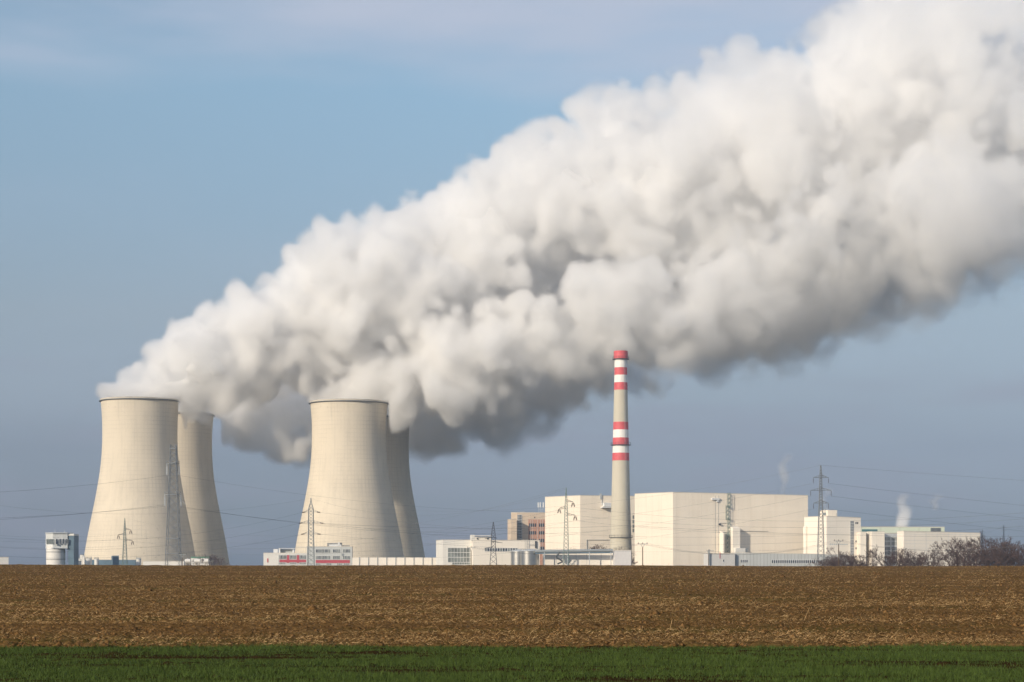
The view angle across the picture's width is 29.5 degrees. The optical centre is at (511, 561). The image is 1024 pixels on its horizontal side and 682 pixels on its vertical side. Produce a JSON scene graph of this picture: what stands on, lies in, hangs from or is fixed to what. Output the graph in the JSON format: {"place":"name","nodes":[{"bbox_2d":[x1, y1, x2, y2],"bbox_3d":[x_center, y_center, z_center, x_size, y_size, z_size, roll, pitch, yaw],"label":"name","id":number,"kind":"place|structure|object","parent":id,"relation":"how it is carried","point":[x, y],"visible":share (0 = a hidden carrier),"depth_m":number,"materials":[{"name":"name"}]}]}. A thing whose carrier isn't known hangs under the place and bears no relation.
{"place":"outdoors","nodes":[
{"label":"outdoors","id":0,"kind":"place"},
{"bbox_2d":[386,415,424,557],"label":"cooling tower","id":1,"kind":"structure","parent":0,"point":[397,438],"depth_m":1510.20,"materials":[{"name":"concrete"}]},
{"bbox_2d":[0,564,1023,647],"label":"ploughed field","id":2,"kind":"structure","parent":0,"point":[429,627],"depth_m":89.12,"materials":[{"name":"soil"}]},
{"bbox_2d":[7,564,1014,568],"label":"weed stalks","id":3,"kind":"object","parent":2,"relation":"on","point":[431,566],"visible":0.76,"depth_m":398.25,"materials":[{"name":"plant"}]},
{"bbox_2d":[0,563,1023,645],"bbox_3d":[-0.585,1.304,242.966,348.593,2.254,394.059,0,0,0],"label":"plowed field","id":4,"kind":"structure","parent":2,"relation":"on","point":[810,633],"depth_m":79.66,"materials":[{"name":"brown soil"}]},
{"bbox_2d":[0,640,1023,681],"bbox_3d":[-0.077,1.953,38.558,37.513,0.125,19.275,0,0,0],"label":"young crop","id":5,"kind":"object","parent":0,"point":[226,673],"visible":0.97,"depth_m":37.39,"materials":[{"name":"green plant"}]},
{"bbox_2d":[0,0,1023,565],"label":"sky","id":6,"kind":"structure","parent":0,"point":[174,174],"materials":[{"name":"blue"}]},
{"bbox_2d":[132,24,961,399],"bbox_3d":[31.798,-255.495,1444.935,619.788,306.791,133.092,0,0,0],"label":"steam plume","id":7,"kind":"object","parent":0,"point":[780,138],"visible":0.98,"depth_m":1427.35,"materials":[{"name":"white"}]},
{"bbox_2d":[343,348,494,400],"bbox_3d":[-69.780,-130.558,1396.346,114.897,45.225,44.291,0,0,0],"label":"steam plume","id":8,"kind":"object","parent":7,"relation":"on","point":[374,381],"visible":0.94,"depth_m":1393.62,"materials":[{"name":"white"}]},
{"bbox_2d":[629,525,1007,536],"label":"power line","id":9,"kind":"object","parent":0,"point":[870,535],"visible":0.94,"depth_m":996.83,"materials":[{"name":"black metal"}]},
{"bbox_3d":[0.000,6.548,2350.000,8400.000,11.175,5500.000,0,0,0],"label":"ground","id":10,"kind":"structure","parent":0,"visible":0},
{"bbox_2d":[0,557,8,563],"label":"storage shed","id":11,"kind":"structure","parent":10,"relation":"on","point":[4,560],"depth_m":1152.57,"materials":[{"name":"white"}]},
{"bbox_2d":[45,530,78,564],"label":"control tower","id":12,"kind":"structure","parent":10,"relation":"on","point":[62,542],"depth_m":1086.29,"materials":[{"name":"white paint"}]},
{"bbox_2d":[80,555,85,564],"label":"filter house","id":13,"kind":"structure","parent":10,"relation":"on","point":[83,558],"depth_m":1134.93,"materials":[{"name":"white paint"}]},
{"bbox_2d":[86,557,91,564],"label":"storage tank","id":14,"kind":"object","parent":10,"relation":"on","point":[88,561],"visible":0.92,"depth_m":1148.81,"materials":[{"name":"white metal"}]},
{"bbox_2d":[94,557,98,564],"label":"storage tank","id":15,"kind":"object","parent":10,"relation":"on","point":[96,561],"visible":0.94,"depth_m":1149.01,"materials":[{"name":"metal"}]},
{"bbox_2d":[92,559,135,564],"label":"pump house","id":16,"kind":"structure","parent":10,"relation":"on","point":[108,562],"depth_m":1165.52,"materials":[{"name":"blue metal"}]},
{"bbox_2d":[111,555,118,564],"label":"filter tower","id":17,"kind":"structure","parent":10,"relation":"on","point":[115,561],"depth_m":1130.72,"materials":[{"name":"blue metal"}]},
{"bbox_2d":[117,518,133,564],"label":"pylon","id":18,"kind":"object","parent":10,"relation":"on","point":[123,534],"visible":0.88,"depth_m":1059.78,"materials":[{"name":"grey metal"}]},
{"bbox_2d":[136,557,140,564],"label":"storage tank","id":19,"kind":"object","parent":10,"relation":"on","point":[138,560],"visible":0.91,"depth_m":1128.80,"materials":[{"name":"metal"}]},
{"bbox_2d":[84,396,195,564],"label":"cooling tower","id":20,"kind":"structure","parent":10,"relation":"on","point":[139,435],"depth_m":1373.88,"materials":[{"name":"concrete"}]},
{"bbox_2d":[143,561,185,564],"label":"white shed","id":21,"kind":"structure","parent":10,"relation":"on","point":[160,562],"depth_m":1160.18,"materials":[{"name":"white metal"}]},
{"bbox_2d":[164,444,185,564],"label":"lattice mast","id":22,"kind":"object","parent":10,"relation":"on","point":[176,484],"visible":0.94,"depth_m":849.53,"materials":[{"name":"grey metal"}]},
{"bbox_2d":[179,475,513,511],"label":"power line","id":23,"kind":"object","parent":22,"relation":"attached to","point":[344,499],"visible":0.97,"depth_m":933.73,"materials":[{"name":"grey metal"}]},
{"bbox_2d":[181,507,597,533],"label":"power line","id":24,"kind":"object","parent":22,"relation":"attached to","point":[384,529],"visible":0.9,"depth_m":946.17,"materials":[{"name":"grey metal"}]},
{"bbox_2d":[191,557,209,564],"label":"green roof shed","id":25,"kind":"structure","parent":10,"relation":"on","point":[193,558],"depth_m":1180.25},
{"bbox_2d":[177,411,229,565],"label":"cooling tower","id":26,"kind":"structure","parent":10,"relation":"on","point":[194,432],"depth_m":1508.31,"materials":[{"name":"concrete"}]},
{"bbox_2d":[188,555,225,565],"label":"bare bush","id":27,"kind":"object","parent":10,"relation":"on","point":[215,558],"visible":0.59,"depth_m":1161.59,"materials":[{"name":"brown plant"}]},
{"bbox_2d":[197,553,230,564],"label":"bare bush","id":28,"kind":"object","parent":10,"relation":"on","point":[211,559],"visible":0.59,"depth_m":1167.58,"materials":[{"name":"brown plant"}]},
{"bbox_2d":[263,548,306,564],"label":"office annex","id":29,"kind":"object","parent":10,"relation":"on","point":[286,556],"visible":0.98,"depth_m":1148.71,"materials":[{"name":"white paint"}]},
{"bbox_2d":[299,498,322,564],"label":"pylon","id":30,"kind":"object","parent":10,"relation":"on","point":[308,550],"visible":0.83,"depth_m":899.80,"materials":[{"name":"metal"}]},
{"bbox_2d":[1,525,289,549],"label":"power line","id":31,"kind":"object","parent":30,"relation":"hanging from","point":[141,547],"visible":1,"depth_m":812.12,"materials":[{"name":"metal"}]},
{"bbox_2d":[181,506,458,535],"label":"power line","id":32,"kind":"object","parent":30,"relation":"hanging from","point":[320,525],"visible":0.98,"depth_m":909.97,"materials":[{"name":"grey metal"}]},
{"bbox_2d":[135,514,554,548],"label":"power line","id":33,"kind":"object","parent":30,"relation":"hanging from","point":[351,544],"visible":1,"depth_m":884.79,"materials":[{"name":"black metal"}]},
{"bbox_2d":[150,525,549,554],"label":"power line","id":34,"kind":"object","parent":30,"relation":"attached to","point":[383,549],"visible":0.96,"depth_m":859.25,"materials":[{"name":"metal"}]},
{"bbox_2d":[323,523,628,528],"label":"power line","id":35,"kind":"object","parent":30,"relation":"attached to","point":[485,528],"visible":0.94,"depth_m":949.47,"materials":[{"name":"black metal"}]},
{"bbox_2d":[323,534,803,551],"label":"power line","id":36,"kind":"object","parent":30,"relation":"hanging from","point":[571,550],"visible":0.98,"depth_m":885.43,"materials":[{"name":"black metal"}]},
{"bbox_2d":[324,523,815,544],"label":"power line","id":37,"kind":"object","parent":30,"relation":"hanging from","point":[546,542],"visible":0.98,"depth_m":887.33,"materials":[{"name":"black metal"}]},
{"bbox_2d":[307,542,352,565],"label":"office block","id":38,"kind":"structure","parent":10,"relation":"on","point":[336,555],"depth_m":1150.77,"materials":[{"name":"white paint"}]},
{"bbox_2d":[295,399,403,557],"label":"cooling tower","id":39,"kind":"structure","parent":10,"relation":"on","point":[349,464],"depth_m":1374.29,"materials":[{"name":"concrete"}]},
{"bbox_2d":[352,557,435,564],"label":"perimeter wall","id":40,"kind":"structure","parent":10,"relation":"on","point":[393,561],"depth_m":1149.40,"materials":[{"name":"concrete"}]},
{"bbox_2d":[436,540,469,564],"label":"machine hall","id":41,"kind":"structure","parent":10,"relation":"on","point":[448,552],"depth_m":1106.63,"materials":[{"name":"white concrete"}]},
{"bbox_2d":[448,548,469,551],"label":"window","id":42,"kind":"structure","parent":41,"relation":"in","point":[449,549],"depth_m":1106.54,"materials":[{"name":"grey glass"}]},
{"bbox_2d":[448,552,469,556],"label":"window","id":43,"kind":"structure","parent":41,"relation":"in","point":[450,554],"depth_m":1106.54,"materials":[{"name":"grey glass"}]},
{"bbox_2d":[448,557,469,561],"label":"window","id":44,"kind":"structure","parent":41,"relation":"in","point":[450,559],"depth_m":1106.54,"materials":[{"name":"grey glass"}]},
{"bbox_2d":[452,562,469,564],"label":"window","id":45,"kind":"structure","parent":41,"relation":"in","point":[453,563],"depth_m":1106.54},
{"bbox_2d":[485,522,500,564],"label":"pylon","id":46,"kind":"object","parent":10,"relation":"on","point":[491,537],"visible":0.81,"depth_m":978.94,"materials":[{"name":"metal"}]},
{"bbox_2d":[470,535,539,564],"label":"building","id":47,"kind":"structure","parent":10,"relation":"on","point":[481,557],"depth_m":1100.43,"materials":[{"name":"white concrete"}]},
{"bbox_2d":[507,519,516,539],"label":"stairwell block","id":48,"kind":"structure","parent":10,"relation":"on","point":[513,534],"depth_m":1276.50,"materials":[{"name":"beige concrete"}]},
{"bbox_2d":[511,549,520,564],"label":"storage tank","id":49,"kind":"object","parent":10,"relation":"on","point":[516,558],"visible":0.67,"depth_m":1070.85,"materials":[{"name":"silver metal"}]},
{"bbox_2d":[511,502,544,564],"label":"administration tower","id":50,"kind":"structure","parent":10,"relation":"on","point":[524,523],"depth_m":1286.70,"materials":[{"name":"tile"}]},
{"bbox_2d":[517,515,521,539],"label":"window","id":51,"kind":"structure","parent":50,"relation":"in","point":[519,529],"depth_m":1285.18,"materials":[{"name":"grey glass"}]},
{"bbox_2d":[520,549,538,564],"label":"storage tank","id":52,"kind":"object","parent":10,"relation":"on","point":[532,558],"visible":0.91,"depth_m":1045.56,"materials":[{"name":"silver metal"}]},
{"bbox_2d":[557,488,576,564],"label":"pylon","id":53,"kind":"object","parent":10,"relation":"on","point":[567,526],"visible":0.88,"depth_m":759.41,"materials":[{"name":"grey metal"}]},
{"bbox_2d":[126,490,556,535],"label":"power line","id":54,"kind":"object","parent":53,"relation":"hanging from","point":[336,533],"visible":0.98,"depth_m":883.91,"materials":[{"name":"metal"}]},
{"bbox_2d":[133,507,571,542],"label":"power line","id":55,"kind":"object","parent":53,"relation":"attached to","point":[407,534],"visible":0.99,"depth_m":838.02,"materials":[{"name":"black metal"}]},
{"bbox_2d":[567,514,1015,527],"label":"power line","id":56,"kind":"object","parent":53,"relation":"hanging from","point":[794,527],"visible":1,"depth_m":669.11,"materials":[{"name":"grey metal"}]},
{"bbox_2d":[576,507,1014,520],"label":"power line","id":57,"kind":"object","parent":53,"relation":"attached to","point":[760,520],"visible":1,"depth_m":689.55,"materials":[{"name":"grey metal"}]},
{"bbox_2d":[575,520,1019,534],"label":"power line","id":58,"kind":"object","parent":53,"relation":"attached to","point":[807,534],"visible":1,"depth_m":671.68,"materials":[{"name":"black metal"}]},
{"bbox_2d":[535,549,612,564],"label":"pipe bridge","id":59,"kind":"structure","parent":10,"relation":"on","point":[578,551],"depth_m":1044.54,"materials":[{"name":"metal"}]},
{"bbox_2d":[543,553,612,564],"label":"low building","id":60,"kind":"structure","parent":10,"relation":"on","point":[595,559],"depth_m":1051.11,"materials":[{"name":"metal"}]},
{"bbox_2d":[545,493,634,564],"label":"reactor hall","id":61,"kind":"structure","parent":10,"relation":"on","point":[582,538],"depth_m":1196.64,"materials":[{"name":"concrete"}]},
{"bbox_2d":[609,350,632,564],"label":"striped chimney","id":62,"kind":"object","parent":10,"relation":"on","point":[620,477],"visible":0.95,"depth_m":1163.87,"materials":[{"name":"concrete"}]},
{"bbox_2d":[613,550,630,564],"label":"switch house","id":63,"kind":"structure","parent":10,"relation":"on","point":[622,558],"depth_m":1044.34,"materials":[{"name":"white concrete"}]},
{"bbox_2d":[704,550,734,565],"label":"ribbed annex","id":64,"kind":"object","parent":10,"relation":"on","point":[719,559],"visible":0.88,"depth_m":1063.91,"materials":[{"name":"white metal"}]},
{"bbox_2d":[635,492,807,565],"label":"reactor hall","id":65,"kind":"structure","parent":10,"relation":"on","point":[710,538],"depth_m":1109.90,"materials":[{"name":"concrete"}]},
{"bbox_2d":[731,552,847,565],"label":"ribbed annex","id":66,"kind":"object","parent":10,"relation":"on","point":[776,559],"visible":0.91,"depth_m":1069.64,"materials":[{"name":"grey metal"}]},
{"bbox_2d":[810,465,831,563],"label":"pylon","id":67,"kind":"object","parent":10,"relation":"on","point":[822,501],"visible":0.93,"depth_m":879.65,"materials":[{"name":"metal"}]},
{"bbox_2d":[321,512,798,536],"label":"power line","id":68,"kind":"object","parent":67,"relation":"hanging from","point":[550,533],"visible":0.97,"depth_m":887.55,"materials":[{"name":"grey metal"}]},
{"bbox_2d":[382,465,819,510],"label":"power line","id":69,"kind":"object","parent":67,"relation":"attached to","point":[610,501],"visible":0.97,"depth_m":961.91,"materials":[{"name":"metal"}]},
{"bbox_2d":[435,514,785,557],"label":"power line","id":70,"kind":"object","parent":67,"relation":"attached to","point":[602,543],"visible":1,"depth_m":951.75,"materials":[{"name":"metal"}]},
{"bbox_2d":[421,484,807,532],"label":"power line","id":71,"kind":"object","parent":67,"relation":"hanging from","point":[636,513],"visible":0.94,"depth_m":943.17,"materials":[{"name":"metal"}]},
{"bbox_2d":[805,555,848,565],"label":"bare bush","id":72,"kind":"object","parent":10,"relation":"on","point":[821,562],"visible":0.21,"depth_m":700.28,"materials":[{"name":"brown plant"}]},
{"bbox_2d":[803,509,860,565],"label":"auxiliary building","id":73,"kind":"structure","parent":10,"relation":"on","point":[845,529],"depth_m":1090.31,"materials":[{"name":"white concrete"}]},
{"bbox_2d":[850,521,853,561],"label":"window","id":74,"kind":"structure","parent":73,"relation":"in","point":[851,522],"depth_m":1090.71,"materials":[{"name":"grey glass"}]},
{"bbox_2d":[818,556,857,565],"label":"bare bush","id":75,"kind":"object","parent":10,"relation":"on","point":[834,562],"visible":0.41,"depth_m":689.15,"materials":[{"name":"brown plant"}]},
{"bbox_2d":[825,548,850,562],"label":"young tree","id":76,"kind":"object","parent":10,"relation":"on","point":[835,553],"visible":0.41,"depth_m":984.61,"materials":[{"name":"brown plant"}]},
{"bbox_2d":[823,555,866,565],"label":"bare bush","id":77,"kind":"object","parent":10,"relation":"on","point":[855,563],"visible":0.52,"depth_m":685.36,"materials":[{"name":"brown plant"}]},
{"bbox_2d":[816,555,875,565],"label":"bare bush","id":78,"kind":"object","parent":10,"relation":"on","point":[845,561],"visible":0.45,"depth_m":690.66,"materials":[{"name":"brown plant"}]},
{"bbox_2d":[837,554,865,564],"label":"bare bush","id":79,"kind":"object","parent":10,"relation":"on","point":[849,558],"visible":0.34,"depth_m":694.46,"materials":[{"name":"brown plant"}]},
{"bbox_2d":[857,532,865,563],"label":"stair block","id":80,"kind":"structure","parent":10,"relation":"on","point":[861,549],"depth_m":1086.32,"materials":[{"name":"white concrete"}]},
{"bbox_2d":[837,550,904,565],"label":"bare tree","id":81,"kind":"object","parent":10,"relation":"on","point":[865,556],"visible":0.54,"depth_m":700.70,"materials":[{"name":"brown plant"}]},
{"bbox_2d":[867,531,884,565],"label":"plain block","id":82,"kind":"structure","parent":10,"relation":"on","point":[875,538],"depth_m":1084.77,"materials":[{"name":"white concrete"}]},
{"bbox_2d":[867,545,905,565],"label":"bare tree","id":83,"kind":"object","parent":10,"relation":"on","point":[873,553],"visible":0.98,"depth_m":687.26,"materials":[{"name":"brown plant"}]},
{"bbox_2d":[885,533,896,565],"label":"wide glass bay","id":84,"kind":"object","parent":10,"relation":"on","point":[890,540],"visible":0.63,"depth_m":1092.40,"materials":[{"name":"glass"}]},
{"bbox_2d":[874,550,915,565],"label":"bare tree","id":85,"kind":"object","parent":10,"relation":"on","point":[886,556],"visible":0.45,"depth_m":706.21,"materials":[{"name":"brown plant"}]},
{"bbox_2d":[861,527,944,532],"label":"turbine hall","id":86,"kind":"structure","parent":10,"relation":"on","point":[895,529],"depth_m":1182.66,"materials":[{"name":"white concrete"}]},
{"bbox_2d":[894,548,916,565],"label":"bare tree","id":87,"kind":"object","parent":10,"relation":"on","point":[905,557],"visible":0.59,"depth_m":697.17,"materials":[{"name":"brown plant"}]},
{"bbox_2d":[893,550,925,565],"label":"bare tree","id":88,"kind":"object","parent":10,"relation":"on","point":[921,562],"visible":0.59,"depth_m":694.65,"materials":[{"name":"brown plant"}]},
{"bbox_2d":[912,553,939,565],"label":"bare tree","id":89,"kind":"object","parent":10,"relation":"on","point":[931,555],"visible":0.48,"depth_m":694.68,"materials":[{"name":"brown plant"}]},
{"bbox_2d":[906,551,948,565],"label":"bare tree","id":90,"kind":"object","parent":10,"relation":"on","point":[919,558],"visible":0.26,"depth_m":704.68,"materials":[{"name":"brown plant"}]},
{"bbox_2d":[915,556,950,565],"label":"bare tree","id":91,"kind":"object","parent":10,"relation":"on","point":[938,564],"visible":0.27,"depth_m":689.54,"materials":[{"name":"brown plant"}]},
{"bbox_2d":[897,531,979,565],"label":"long hall","id":92,"kind":"structure","parent":10,"relation":"on","point":[918,542],"depth_m":1087.21,"materials":[{"name":"concrete"}]},
{"bbox_2d":[914,552,964,565],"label":"bare tree","id":93,"kind":"object","parent":10,"relation":"on","point":[940,559],"visible":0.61,"depth_m":698.73,"materials":[{"name":"brown plant"}]},
{"bbox_2d":[935,537,969,565],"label":"bare tree","id":94,"kind":"object","parent":10,"relation":"on","point":[947,556],"visible":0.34,"depth_m":735.58,"materials":[{"name":"brown plant"}]},
{"bbox_2d":[928,539,979,565],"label":"bare tree","id":95,"kind":"object","parent":10,"relation":"on","point":[934,553],"visible":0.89,"depth_m":687.74,"materials":[{"name":"brown plant"}]},
{"bbox_2d":[941,539,976,560],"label":"bare tree","id":96,"kind":"object","parent":10,"relation":"on","point":[960,549],"visible":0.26,"depth_m":738.16,"materials":[{"name":"brown plant"}]},
{"bbox_2d":[941,552,980,565],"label":"bare tree","id":97,"kind":"object","parent":10,"relation":"on","point":[962,561],"visible":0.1,"depth_m":719.69,"materials":[{"name":"brown plant"}]},
{"bbox_2d":[945,536,980,565],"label":"bare tree","id":98,"kind":"object","parent":10,"relation":"on","point":[960,552],"visible":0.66,"depth_m":702.74,"materials":[{"name":"brown plant"}]},
{"bbox_2d":[946,543,991,565],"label":"bare tree","id":99,"kind":"object","parent":10,"relation":"on","point":[958,559],"visible":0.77,"depth_m":682.19,"materials":[{"name":"brown plant"}]},
{"bbox_2d":[964,543,995,564],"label":"bare tree","id":100,"kind":"object","parent":10,"relation":"on","point":[976,555],"visible":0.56,"depth_m":695.99,"materials":[{"name":"brown plant"}]},
{"bbox_2d":[966,547,1004,565],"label":"bare tree","id":101,"kind":"object","parent":10,"relation":"on","point":[984,560],"visible":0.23,"depth_m":707.33,"materials":[{"name":"brown plant"}]},
{"bbox_2d":[966,533,1015,563],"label":"bare tree","id":102,"kind":"object","parent":10,"relation":"on","point":[979,542],"visible":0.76,"depth_m":697.12,"materials":[{"name":"brown plant"}]},
{"bbox_2d":[972,541,1018,565],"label":"bare tree","id":103,"kind":"object","parent":10,"relation":"on","point":[997,549],"visible":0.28,"depth_m":697.10,"materials":[{"name":"brown plant"}]},
{"bbox_2d":[971,547,1023,565],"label":"bare tree","id":104,"kind":"object","parent":10,"relation":"on","point":[1002,557],"visible":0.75,"depth_m":682.55,"materials":[{"name":"brown plant"}]},
{"bbox_2d":[979,538,1019,562],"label":"bare tree","id":105,"kind":"object","parent":10,"relation":"on","point":[994,544],"visible":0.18,"depth_m":727.46,"materials":[{"name":"brown plant"}]},
{"bbox_2d":[980,541,1022,565],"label":"bare tree","id":106,"kind":"object","parent":10,"relation":"on","point":[996,563],"visible":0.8,"depth_m":687.38,"materials":[{"name":"brown plant"}]},
{"bbox_2d":[984,548,1023,565],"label":"bare tree","id":107,"kind":"object","parent":10,"relation":"on","point":[1008,553],"visible":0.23,"depth_m":702.83,"materials":[{"name":"brown plant"}]},
{"bbox_2d":[993,540,1023,565],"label":"bare tree","id":108,"kind":"object","parent":10,"relation":"on","point":[1003,544],"visible":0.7,"depth_m":686.39,"materials":[{"name":"brown plant"}]},
{"bbox_2d":[1001,538,1023,565],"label":"bare tree","id":109,"kind":"object","parent":10,"relation":"on","point":[1018,542],"visible":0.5,"depth_m":696.34,"materials":[{"name":"brown plant"}]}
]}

